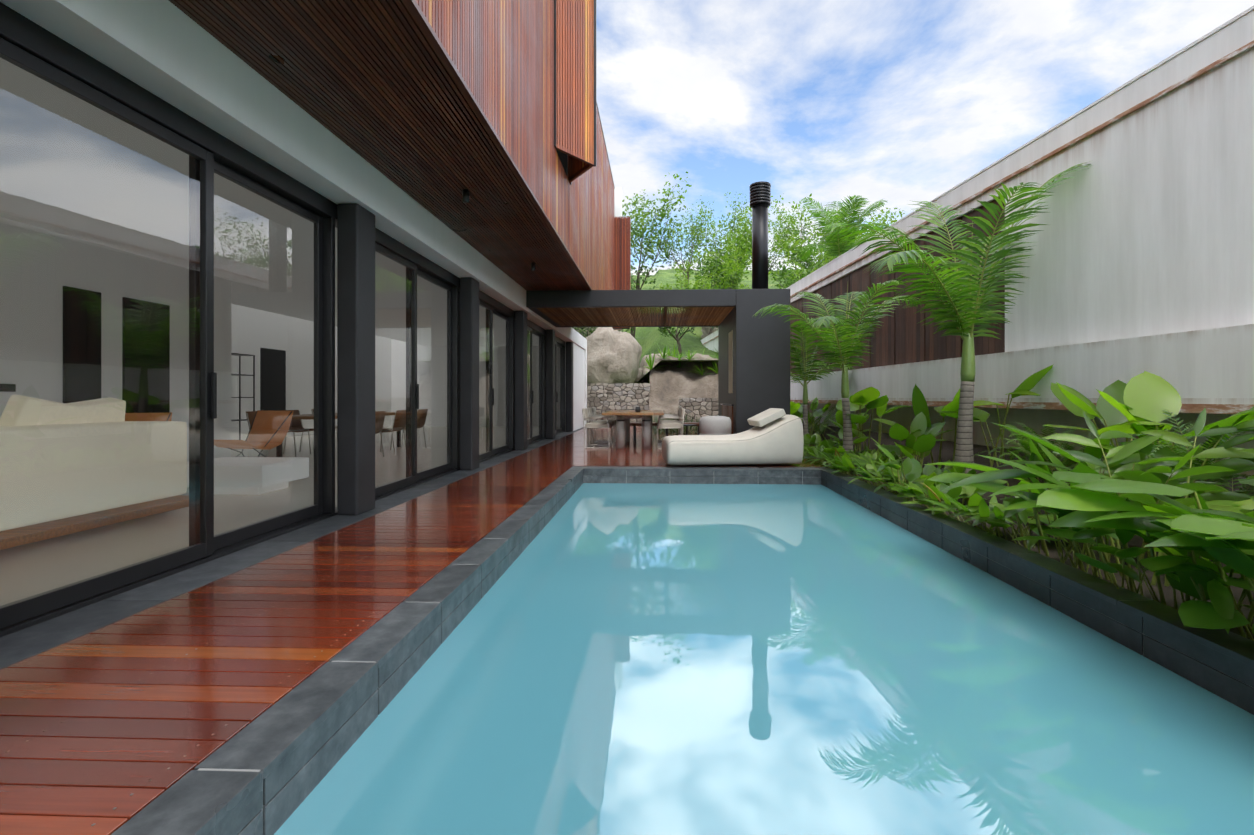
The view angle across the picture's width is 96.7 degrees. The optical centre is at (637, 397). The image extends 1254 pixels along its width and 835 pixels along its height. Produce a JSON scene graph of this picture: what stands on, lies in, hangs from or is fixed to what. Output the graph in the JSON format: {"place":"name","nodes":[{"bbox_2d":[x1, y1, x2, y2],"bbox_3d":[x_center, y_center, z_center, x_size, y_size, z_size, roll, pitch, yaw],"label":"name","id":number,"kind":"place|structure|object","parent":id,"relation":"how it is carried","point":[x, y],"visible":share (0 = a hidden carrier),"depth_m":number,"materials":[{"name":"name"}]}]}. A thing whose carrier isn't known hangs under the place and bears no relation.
{"place":"outdoors","nodes":[
{"label":"outdoors","id":0,"kind":"place"},
{"bbox_2d":[0,426,565,605],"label":"interior floor","id":1,"kind":"structure","parent":0,"point":[34,551],"depth_m":4.46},
{"bbox_2d":[0,395,186,530],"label":"living room sofa","id":2,"kind":"object","parent":1,"relation":"on","point":[176,464],"depth_m":4.32,"materials":[{"name":"fabric"}]},
{"bbox_2d":[0,495,188,549],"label":"sofa base","id":3,"kind":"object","parent":2,"relation":"attached to","point":[98,521],"depth_m":4.24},
{"bbox_2d":[231,353,254,439],"bbox_3d":[-8.909,0.046,11.137,0.350,2.020,3.000,0,0,2],"label":"shelf frame","id":4,"kind":"object","parent":1,"relation":"on","point":[239,375],"depth_m":12.62,"materials":[{"name":"black metal"}]},
{"bbox_2d":[187,457,308,494],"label":"coffee table","id":5,"kind":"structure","parent":1,"relation":"on","point":[272,475],"depth_m":6.06,"materials":[{"name":"white paint"}]},
{"bbox_2d":[228,411,291,456],"bbox_3d":[-5.313,0.627,7.642,0.613,0.869,0.790,0,0,12],"label":"chair frame","id":6,"kind":"object","parent":1,"relation":"on","point":[267,442],"depth_m":7.73,"materials":[{"name":"black metal"}]},
{"bbox_2d":[214,410,293,449],"bbox_3d":[-5.313,0.447,7.644,0.620,0.522,0.817,0,0,12],"label":"lounge chair","id":7,"kind":"object","parent":6,"relation":"on","point":[259,434],"depth_m":7.91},
{"bbox_2d":[0,58,538,461],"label":"interior walls","id":8,"kind":"structure","parent":1,"relation":"on","point":[115,203],"depth_m":6.49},
{"bbox_2d":[0,286,285,412],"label":"interior doorways","id":9,"kind":"object","parent":8,"relation":"in","point":[132,351],"depth_m":7.29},
{"bbox_2d":[246,413,296,456],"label":"chair legs","id":10,"kind":"object","parent":1,"relation":"on","point":[268,450],"depth_m":9.96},
{"bbox_2d":[247,411,294,432],"bbox_3d":[-6.414,0.442,9.743,0.544,0.412,0.480,0,0,2],"label":"dining chair","id":11,"kind":"object","parent":10,"relation":"on","point":[250,415],"depth_m":9.60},
{"bbox_2d":[283,411,312,453],"bbox_3d":[-6.361,0.656,10.642,0.555,0.803,0.498,0,0,2],"label":"indoor chair frame","id":12,"kind":"object","parent":1,"relation":"on","point":[301,438],"depth_m":10.40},
{"bbox_2d":[281,410,313,431],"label":"dining chair","id":13,"kind":"object","parent":12,"relation":"on","point":[295,423],"depth_m":10.70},
{"bbox_2d":[276,431,400,456],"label":"indoor table legs","id":14,"kind":"object","parent":1,"relation":"on","point":[278,449],"depth_m":9.34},
{"bbox_2d":[380,414,405,454],"bbox_3d":[-4.742,0.656,10.582,0.555,0.803,0.498,0,0,2],"label":"indoor chair frame","id":15,"kind":"object","parent":1,"relation":"on","point":[392,435],"depth_m":10.33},
{"bbox_2d":[381,410,405,432],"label":"dining chair","id":16,"kind":"object","parent":15,"relation":"on","point":[399,422],"depth_m":10.54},
{"bbox_2d":[497,188,621,426],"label":"white wing walls","id":17,"kind":"structure","parent":1,"relation":"on","point":[617,202],"depth_m":20.35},
{"bbox_2d":[0,427,583,669],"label":"threshold stone","id":18,"kind":"object","parent":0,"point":[27,643],"visible":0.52,"depth_m":3.18,"materials":[{"name":"stone"}]},
{"bbox_2d":[0,0,585,430],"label":"fascia beam","id":19,"kind":"structure","parent":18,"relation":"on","point":[170,52],"depth_m":3.68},
{"bbox_2d":[0,2,564,637],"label":"sliding door frames","id":20,"kind":"structure","parent":19,"relation":"attached to","point":[30,46],"depth_m":3.65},
{"bbox_2d":[0,56,560,605],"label":"sliding door glass","id":21,"kind":"object","parent":20,"relation":"in","point":[216,360],"visible":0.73,"depth_m":3.43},
{"bbox_2d":[169,0,589,290],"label":"soffit slats","id":22,"kind":"object","parent":19,"relation":"attached to","point":[375,84],"visible":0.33,"depth_m":4.10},
{"bbox_2d":[171,2,567,286],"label":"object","id":23,"kind":"object","parent":22,"relation":"on","point":[563,157],"depth_m":7.89,"materials":[{"name":"black"}]},
{"bbox_2d":[462,189,534,270],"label":"soffit spotlights","id":24,"kind":"object","parent":22,"relation":"in","point":[465,195],"visible":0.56,"depth_m":5.75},
{"bbox_2d":[406,0,591,289],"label":"fascia trim","id":25,"kind":"structure","parent":22,"relation":"attached to","point":[424,22],"depth_m":4.11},
{"bbox_2d":[416,0,613,289],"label":"facade cladding","id":26,"kind":"structure","parent":22,"relation":"on","point":[500,53],"depth_m":6.62,"materials":[{"name":"brown wood"}]},
{"bbox_2d":[554,0,595,184],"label":"shutter stiles","id":27,"kind":"object","parent":26,"relation":"attached to","point":[594,165],"visible":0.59,"depth_m":7.68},
{"bbox_2d":[555,146,592,182],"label":"shutter rails","id":28,"kind":"object","parent":27,"relation":"attached to","point":[588,166],"visible":0.46,"depth_m":7.81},
{"bbox_2d":[596,100,614,188],"bbox_3d":[-1.133,-6.311,5.949,0.072,0.035,21.810,0,0,2],"label":"roof cap flashing","id":29,"kind":"object","parent":26,"relation":"on","point":[604,141],"visible":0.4,"depth_m":13.62,"materials":[{"name":"black metal"}]},
{"bbox_2d":[526,289,735,326],"bbox_3d":[-0.086,-1.977,12.685,4.166,0.327,3.250,0,0,2],"label":"pergola steel frame","id":30,"kind":"object","parent":19,"relation":"attached to","point":[535,300],"visible":0.6,"depth_m":11.08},
{"bbox_2d":[292,412,394,418],"bbox_3d":[-5.551,0.331,10.612,1.100,0.050,3.000,0,0,2],"label":"dining table","id":31,"kind":"object","parent":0,"point":[302,416],"depth_m":9.34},
{"bbox_2d":[375,411,385,433],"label":"dining chair","id":32,"kind":"object","parent":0,"point":[379,416],"depth_m":9.75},
{"bbox_2d":[404,409,427,429],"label":"dining chair","id":33,"kind":"object","parent":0,"point":[421,422],"depth_m":11.49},
{"bbox_2d":[337,203,572,514],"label":"facade columns","id":34,"kind":"structure","parent":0,"point":[355,358],"depth_m":5.16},
{"bbox_2d":[612,218,629,328],"bbox_3d":[-0.514,-3.819,17.209,0.517,3.350,0.300,0,0,2],"label":"wing","id":35,"kind":"object","parent":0,"point":[620,258],"visible":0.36,"depth_m":17.06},
{"bbox_2d":[613,216,630,328],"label":"wing cladding","id":36,"kind":"structure","parent":35,"relation":"attached to","point":[628,253],"depth_m":17.03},
{"bbox_2d":[616,407,651,420],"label":"dining table collars","id":37,"kind":"object","parent":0,"point":[637,409],"visible":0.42,"depth_m":11.85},
{"bbox_2d":[537,307,733,325],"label":"wood ceiling","id":38,"kind":"structure","parent":0,"point":[710,316],"depth_m":12.49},
{"bbox_2d":[630,422,698,425],"bbox_3d":[0.725,0.661,13.901,1.900,0.070,0.400,0,0,2],"label":"bench","id":39,"kind":"object","parent":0,"point":[640,423],"depth_m":13.73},
{"bbox_2d":[659,408,681,422],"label":"dining chair pads","id":40,"kind":"object","parent":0,"point":[672,421],"visible":0.27,"depth_m":12.31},
{"bbox_2d":[621,268,810,382],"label":"hillside terrain","id":41,"kind":"structure","parent":0,"point":[648,339],"depth_m":35.38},
{"bbox_2d":[574,327,621,337],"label":"tree","id":42,"kind":"object","parent":41,"relation":"on","point":[588,331],"visible":0.02,"depth_m":33.51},
{"bbox_2d":[572,327,633,336],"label":"hill tree","id":43,"kind":"object","parent":41,"relation":"on","point":[582,333],"visible":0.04,"depth_m":28.00,"materials":[{"name":"green plant"}]},
{"bbox_2d":[586,327,641,382],"bbox_3d":[-1.183,-1.520,23.644,2.706,3.462,3.108,0,0,2],"label":"boulder","id":44,"kind":"object","parent":41,"relation":"on","point":[613,356],"visible":0.67,"depth_m":22.65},
{"bbox_2d":[620,272,658,330],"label":"hill tree","id":45,"kind":"object","parent":41,"relation":"on","point":[634,287],"visible":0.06,"depth_m":32.10,"materials":[{"name":"green plant"}]},
{"bbox_2d":[634,353,667,382],"bbox_3d":[0.829,-0.910,25.198,2.274,2.276,2.088,0,0,-16],"label":"boulder","id":46,"kind":"object","parent":41,"relation":"on","point":[642,368],"visible":0.12,"depth_m":24.75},
{"bbox_2d":[622,171,691,337],"bbox_3d":[-0.361,-8.802,35.192,8.766,11.008,6.179,0,0,41],"label":"hill tree","id":47,"kind":"object","parent":41,"relation":"on","point":[639,234],"visible":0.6,"depth_m":34.13,"materials":[{"name":"green plant"}]},
{"bbox_2d":[636,195,713,286],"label":"hill tree","id":48,"kind":"object","parent":41,"relation":"on","point":[695,227],"visible":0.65,"depth_m":61.27,"materials":[{"name":"green plant"}]},
{"bbox_2d":[641,344,717,382],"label":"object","id":49,"kind":"object","parent":41,"relation":"on","point":[650,362],"visible":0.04,"depth_m":22.55,"materials":[{"name":"green plant"}]},
{"bbox_2d":[635,268,724,357],"bbox_3d":[1.927,-4.095,27.407,4.638,4.958,3.507,0,0,2],"label":"hill tree","id":50,"kind":"object","parent":41,"relation":"on","point":[665,329],"visible":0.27,"depth_m":27.37,"materials":[{"name":"green plant"}]},
{"bbox_2d":[690,353,713,359],"bbox_3d":[2.655,-1.310,24.938,1.723,1.319,1.632,0,0,-32],"label":"boulder","id":51,"kind":"object","parent":41,"relation":"on","point":[703,357],"visible":0.15,"depth_m":24.48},
{"bbox_2d":[659,252,747,334],"bbox_3d":[3.867,-5.222,31.477,4.729,5.480,4.667,0,0,12],"label":"hill tree","id":52,"kind":"object","parent":41,"relation":"on","point":[733,285],"visible":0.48,"depth_m":30.25,"materials":[{"name":"green plant"}]},
{"bbox_2d":[701,327,717,337],"bbox_3d":[5.322,-3.699,32.752,3.231,2.176,2.848,0,0,2],"label":"hill boulder","id":53,"kind":"object","parent":41,"relation":"on","point":[705,331],"visible":0.1,"depth_m":32.15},
{"bbox_2d":[691,233,751,288],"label":"hill tree","id":54,"kind":"object","parent":41,"relation":"on","point":[712,267],"visible":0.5,"depth_m":35.43,"materials":[{"name":"green plant"}]},
{"bbox_2d":[682,206,769,287],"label":"hill tree","id":55,"kind":"object","parent":41,"relation":"on","point":[748,231],"visible":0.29,"depth_m":40.94,"materials":[{"name":"green plant"}]},
{"bbox_2d":[702,278,750,330],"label":"hill tree","id":56,"kind":"object","parent":41,"relation":"on","point":[742,285],"visible":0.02,"depth_m":27.54,"materials":[{"name":"green plant"}]},
{"bbox_2d":[684,191,777,269],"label":"hill tree","id":57,"kind":"object","parent":41,"relation":"on","point":[730,222],"visible":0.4,"depth_m":53.97,"materials":[{"name":"green plant"}]},
{"bbox_2d":[730,201,803,274],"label":"hill tree","id":58,"kind":"object","parent":41,"relation":"on","point":[787,235],"visible":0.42,"depth_m":61.10,"materials":[{"name":"green plant"}]},
{"bbox_2d":[728,193,857,278],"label":"hill tree","id":59,"kind":"object","parent":41,"relation":"on","point":[794,230],"visible":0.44,"depth_m":44.41,"materials":[{"name":"green plant"}]},
{"bbox_2d":[768,260,827,288],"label":"hill tree","id":60,"kind":"object","parent":41,"relation":"on","point":[789,283],"visible":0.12,"depth_m":28.31,"materials":[{"name":"green plant"}]},
{"bbox_2d":[781,238,836,286],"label":"hill tree","id":61,"kind":"object","parent":41,"relation":"on","point":[819,257],"visible":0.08,"depth_m":31.15,"materials":[{"name":"green plant"}]},
{"bbox_2d":[769,225,865,285],"bbox_3d":[11.601,-7.896,34.998,6.367,6.448,5.519,0,0,11],"label":"hill tree","id":62,"kind":"object","parent":41,"relation":"on","point":[808,264],"visible":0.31,"depth_m":34.16,"materials":[{"name":"green plant"}]},
{"bbox_2d":[799,195,886,262],"bbox_3d":[7.626,-3.375,21.063,3.804,9.062,3.995,0,0,27],"label":"tree","id":63,"kind":"object","parent":41,"relation":"on","point":[837,248],"visible":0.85,"depth_m":20.90,"materials":[{"name":"green plant"}]},
{"bbox_2d":[816,208,904,260],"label":"hill tree","id":64,"kind":"object","parent":41,"relation":"on","point":[883,218],"visible":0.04,"depth_m":39.76,"materials":[{"name":"green plant"}]},
{"bbox_2d":[596,0,1253,274],"label":"sky","id":65,"kind":"structure","parent":0,"point":[901,103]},
{"bbox_2d":[806,445,1253,639],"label":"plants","id":66,"kind":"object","parent":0,"point":[1167,590],"depth_m":3.75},
{"bbox_2d":[790,322,854,444],"bbox_3d":[3.807,-0.294,12.717,1.794,2.900,2.132,0,0,2],"label":"palm","id":67,"kind":"object","parent":66,"relation":"on","point":[802,374],"visible":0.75,"depth_m":12.44,"materials":[{"name":"green plant"}]},
{"bbox_2d":[753,280,922,453],"bbox_3d":[3.403,-0.394,9.200,2.739,3.100,2.088,0,0,-37],"label":"palm","id":68,"kind":"object","parent":66,"relation":"on","point":[847,349],"visible":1,"depth_m":9.18,"materials":[{"name":"green plant"}]},
{"bbox_2d":[804,437,1068,542],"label":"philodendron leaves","id":69,"kind":"object","parent":66,"relation":"on","point":[862,460],"visible":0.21,"depth_m":4.63,"materials":[{"name":"green plant"}]},
{"bbox_2d":[818,161,1089,473],"bbox_3d":[3.953,-0.798,6.830,3.323,3.908,2.097,0,0,-11],"label":"palm","id":70,"kind":"object","parent":66,"relation":"on","point":[959,317],"visible":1,"depth_m":6.70,"materials":[{"name":"green plant"}]},
{"bbox_2d":[790,406,1253,624],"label":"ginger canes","id":71,"kind":"object","parent":66,"relation":"on","point":[1184,471],"visible":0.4,"depth_m":3.58,"materials":[{"name":"green plant"}]},
{"bbox_2d":[790,365,1253,585],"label":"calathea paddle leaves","id":72,"kind":"object","parent":66,"relation":"on","point":[1148,395],"visible":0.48,"depth_m":4.88,"materials":[{"name":"green plant"}]},
{"bbox_2d":[790,399,1253,509],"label":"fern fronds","id":73,"kind":"object","parent":66,"relation":"on","point":[1177,449],"visible":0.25,"depth_m":5.29,"materials":[{"name":"green plant"}]},
{"bbox_2d":[792,403,1253,640],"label":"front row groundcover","id":74,"kind":"object","parent":66,"relation":"on","point":[1088,506],"visible":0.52,"depth_m":3.21,"materials":[{"name":"green plant"}]},
{"bbox_2d":[808,425,1253,577],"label":"planting bed mound","id":75,"kind":"object","parent":66,"relation":"on","point":[947,455],"visible":0.13,"depth_m":8.02,"materials":[{"name":"soil"}]},
{"bbox_2d":[876,384,1235,497],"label":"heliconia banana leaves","id":76,"kind":"object","parent":66,"relation":"on","point":[919,403],"visible":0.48,"depth_m":7.96,"materials":[{"name":"green plant"}]},
{"label":"ground","id":77,"kind":"structure","parent":0,"visible":0},
{"bbox_2d":[587,383,717,427],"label":"stone retaining wall","id":78,"kind":"structure","parent":77,"relation":"on","point":[603,397],"depth_m":21.02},
{"bbox_2d":[649,355,717,420],"bbox_3d":[3.925,-0.331,21.217,6.950,2.874,3.700,0,0,2],"label":"boulder","id":79,"kind":"object","parent":77,"relation":"on","point":[670,386],"visible":0.29,"depth_m":21.16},
{"bbox_2d":[198,466,1246,809],"bbox_3d":[0.750,1.857,3.227,3.877,1.599,10.610,0,0,2],"label":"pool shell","id":80,"kind":"object","parent":77,"relation":"in","point":[682,476],"visible":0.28,"depth_m":2.88},
{"bbox_2d":[111,466,1253,834],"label":"pool coping","id":81,"kind":"object","parent":80,"relation":"on","point":[205,802],"visible":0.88,"depth_m":2.33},
{"bbox_2d":[207,469,1253,834],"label":"pool wall tiles","id":82,"kind":"object","parent":80,"relation":"attached to","point":[289,783],"visible":0.69,"depth_m":2.75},
{"bbox_2d":[274,483,1253,834],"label":"pool water","id":83,"kind":"structure","parent":80,"relation":"in","point":[696,659],"depth_m":2.32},
{"bbox_2d":[701,10,1253,477],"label":"neighbour wall","id":84,"kind":"structure","parent":77,"relation":"on","point":[1139,254],"depth_m":5.85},
{"bbox_2d":[790,197,1004,375],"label":"neighbour timber panels","id":85,"kind":"object","parent":84,"relation":"attached to","point":[903,335],"visible":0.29,"depth_m":10.41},
{"bbox_2d":[700,5,1253,340],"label":"wall capping","id":86,"kind":"object","parent":84,"relation":"on","point":[1245,12],"visible":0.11,"depth_m":6.32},
{"bbox_2d":[702,40,1253,413],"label":"neighbour drip edges","id":87,"kind":"object","parent":84,"relation":"attached to","point":[1217,408],"visible":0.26,"depth_m":6.46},
{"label":"sling chair frame","id":88,"kind":"object","parent":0,"visible":0},
{"bbox_2d":[125,412,171,420],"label":"chair","id":89,"kind":"object","parent":88,"relation":"on","point":[141,417],"depth_m":6.89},
{"bbox_3d":[0.368,1.168,9.491,5.146,0.176,23.000,0,0,2],"label":"deck substructure","id":90,"kind":"object","parent":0,"visible":0},
{"bbox_2d":[0,426,823,834],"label":"deck boards","id":91,"kind":"object","parent":90,"relation":"on","point":[106,742],"visible":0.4,"depth_m":2.29,"materials":[{"name":"brown wood"}]},
{"bbox_2d":[6,451,563,825],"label":"deck screws","id":92,"kind":"object","parent":91,"relation":"on","point":[233,628],"visible":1,"depth_m":2.44,"materials":[{"name":"silver"}]},
{"bbox_2d":[582,408,611,448],"bbox_3d":[-0.859,0.640,11.788,0.572,0.830,0.550,0,0,2],"label":"chair","id":93,"kind":"object","parent":91,"relation":"on","point":[608,446],"visible":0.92,"depth_m":11.54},
{"bbox_2d":[583,409,610,426],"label":"dining chair pads","id":94,"kind":"object","parent":93,"relation":"on","point":[585,412],"visible":0.71,"depth_m":11.57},
{"bbox_2d":[587,408,614,444],"bbox_3d":[-0.830,0.640,12.588,0.572,0.830,0.550,0,0,2],"label":"chair","id":95,"kind":"object","parent":91,"relation":"on","point":[591,430],"visible":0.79,"depth_m":12.34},
{"bbox_2d":[588,408,613,424],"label":"dining chair pads","id":96,"kind":"object","parent":95,"relation":"on","point":[590,411],"visible":0.58,"depth_m":12.44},
{"bbox_2d":[591,407,615,441],"bbox_3d":[-0.800,0.640,13.387,0.572,0.830,0.550,0,0,2],"label":"chair","id":97,"kind":"object","parent":91,"relation":"on","point":[595,429],"visible":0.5,"depth_m":13.14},
{"bbox_2d":[592,407,615,423],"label":"dining chair pads","id":98,"kind":"object","parent":97,"relation":"on","point":[594,410],"visible":0.38,"depth_m":13.18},
{"bbox_2d":[616,415,651,448],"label":"dining table legs","id":99,"kind":"object","parent":91,"relation":"on","point":[622,432],"visible":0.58,"depth_m":11.59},
{"bbox_2d":[602,410,663,414],"bbox_3d":[-0.055,0.334,12.559,1.256,0.045,2.600,0,0,2],"label":"outdoor table","id":100,"kind":"object","parent":99,"relation":"on","point":[633,412],"visible":0.9,"depth_m":11.71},
{"bbox_2d":[633,426,699,439],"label":"pergola bench legs","id":101,"kind":"object","parent":91,"relation":"on","point":[634,432],"visible":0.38,"depth_m":13.79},
{"bbox_2d":[657,407,680,442],"bbox_3d":[0.749,0.640,13.329,0.572,0.830,0.550,0,0,2],"label":"chair","id":102,"kind":"object","parent":91,"relation":"on","point":[670,415],"visible":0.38,"depth_m":13.36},
{"bbox_2d":[658,408,682,445],"bbox_3d":[0.719,0.640,12.530,0.572,0.830,0.550,0,0,2],"label":"chair","id":103,"kind":"object","parent":91,"relation":"on","point":[669,416],"visible":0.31,"depth_m":12.28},
{"bbox_2d":[657,408,684,448],"bbox_3d":[0.690,0.640,11.731,0.572,0.830,0.550,0,0,2],"label":"chair","id":104,"kind":"object","parent":91,"relation":"on","point":[682,423],"visible":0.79,"depth_m":11.48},
{"bbox_2d":[657,409,684,427],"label":"dining chair pads","id":105,"kind":"object","parent":104,"relation":"on","point":[670,425],"visible":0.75,"depth_m":11.50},
{"bbox_2d":[652,413,712,434],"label":"grey green shrubs","id":106,"kind":"object","parent":91,"relation":"on","point":[660,431],"visible":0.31,"depth_m":16.40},
{"bbox_2d":[683,424,697,434],"bbox_3d":[1.141,0.841,12.965,0.500,0.430,0.500,0,0,2],"label":"round side table","id":107,"kind":"object","parent":91,"relation":"on","point":[686,425],"visible":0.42,"depth_m":12.95,"materials":[{"name":"black metal"}]},
{"bbox_2d":[699,416,730,434],"bbox_3d":[1.446,0.696,10.402,0.600,0.720,0.600,0,0,2],"label":"pouf","id":108,"kind":"object","parent":91,"relation":"on","point":[714,425],"visible":0.62,"depth_m":10.16,"materials":[{"name":"fabric"}]},
{"bbox_2d":[662,415,803,464],"bbox_3d":[1.465,0.654,8.881,2.165,0.764,1.127,0,0,2],"label":"sun lounger","id":109,"kind":"object","parent":91,"relation":"on","point":[783,444],"visible":0.96,"depth_m":8.45,"materials":[{"name":"fabric"}]},
{"bbox_2d":[661,418,804,443],"bbox_3d":[1.465,0.503,8.880,2.101,0.397,0.977,0,0,-4],"label":"sun lounger piping","id":110,"kind":"object","parent":109,"relation":"attached to","point":[746,439],"visible":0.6,"depth_m":8.41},
{"bbox_2d":[747,408,785,426],"bbox_3d":[2.051,0.311,8.919,0.507,0.281,0.693,0,0,2],"label":"lounger pillow","id":111,"kind":"object","parent":109,"relation":"on","point":[765,417],"visible":1,"depth_m":8.63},
{"bbox_2d":[718,289,789,433],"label":"wall","id":112,"kind":"structure","parent":91,"relation":"on","point":[761,364],"depth_m":10.97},
{"bbox_2d":[722,405,732,433],"bbox_3d":[1.971,0.576,12.303,0.029,0.800,1.840,0,0,2],"label":"service block cabinet","id":113,"kind":"object","parent":112,"relation":"in","point":[727,411],"visible":0.38,"depth_m":11.77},
{"bbox_2d":[728,330,732,392],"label":"wood panel","id":114,"kind":"structure","parent":112,"relation":"attached to","point":[730,362],"depth_m":11.75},
{"bbox_2d":[750,181,770,288],"bbox_3d":[2.516,-3.250,11.463,0.430,2.232,0.430,0,0,2],"label":"chimney flue","id":115,"kind":"object","parent":112,"relation":"on","point":[760,197],"visible":0.94,"depth_m":11.32,"materials":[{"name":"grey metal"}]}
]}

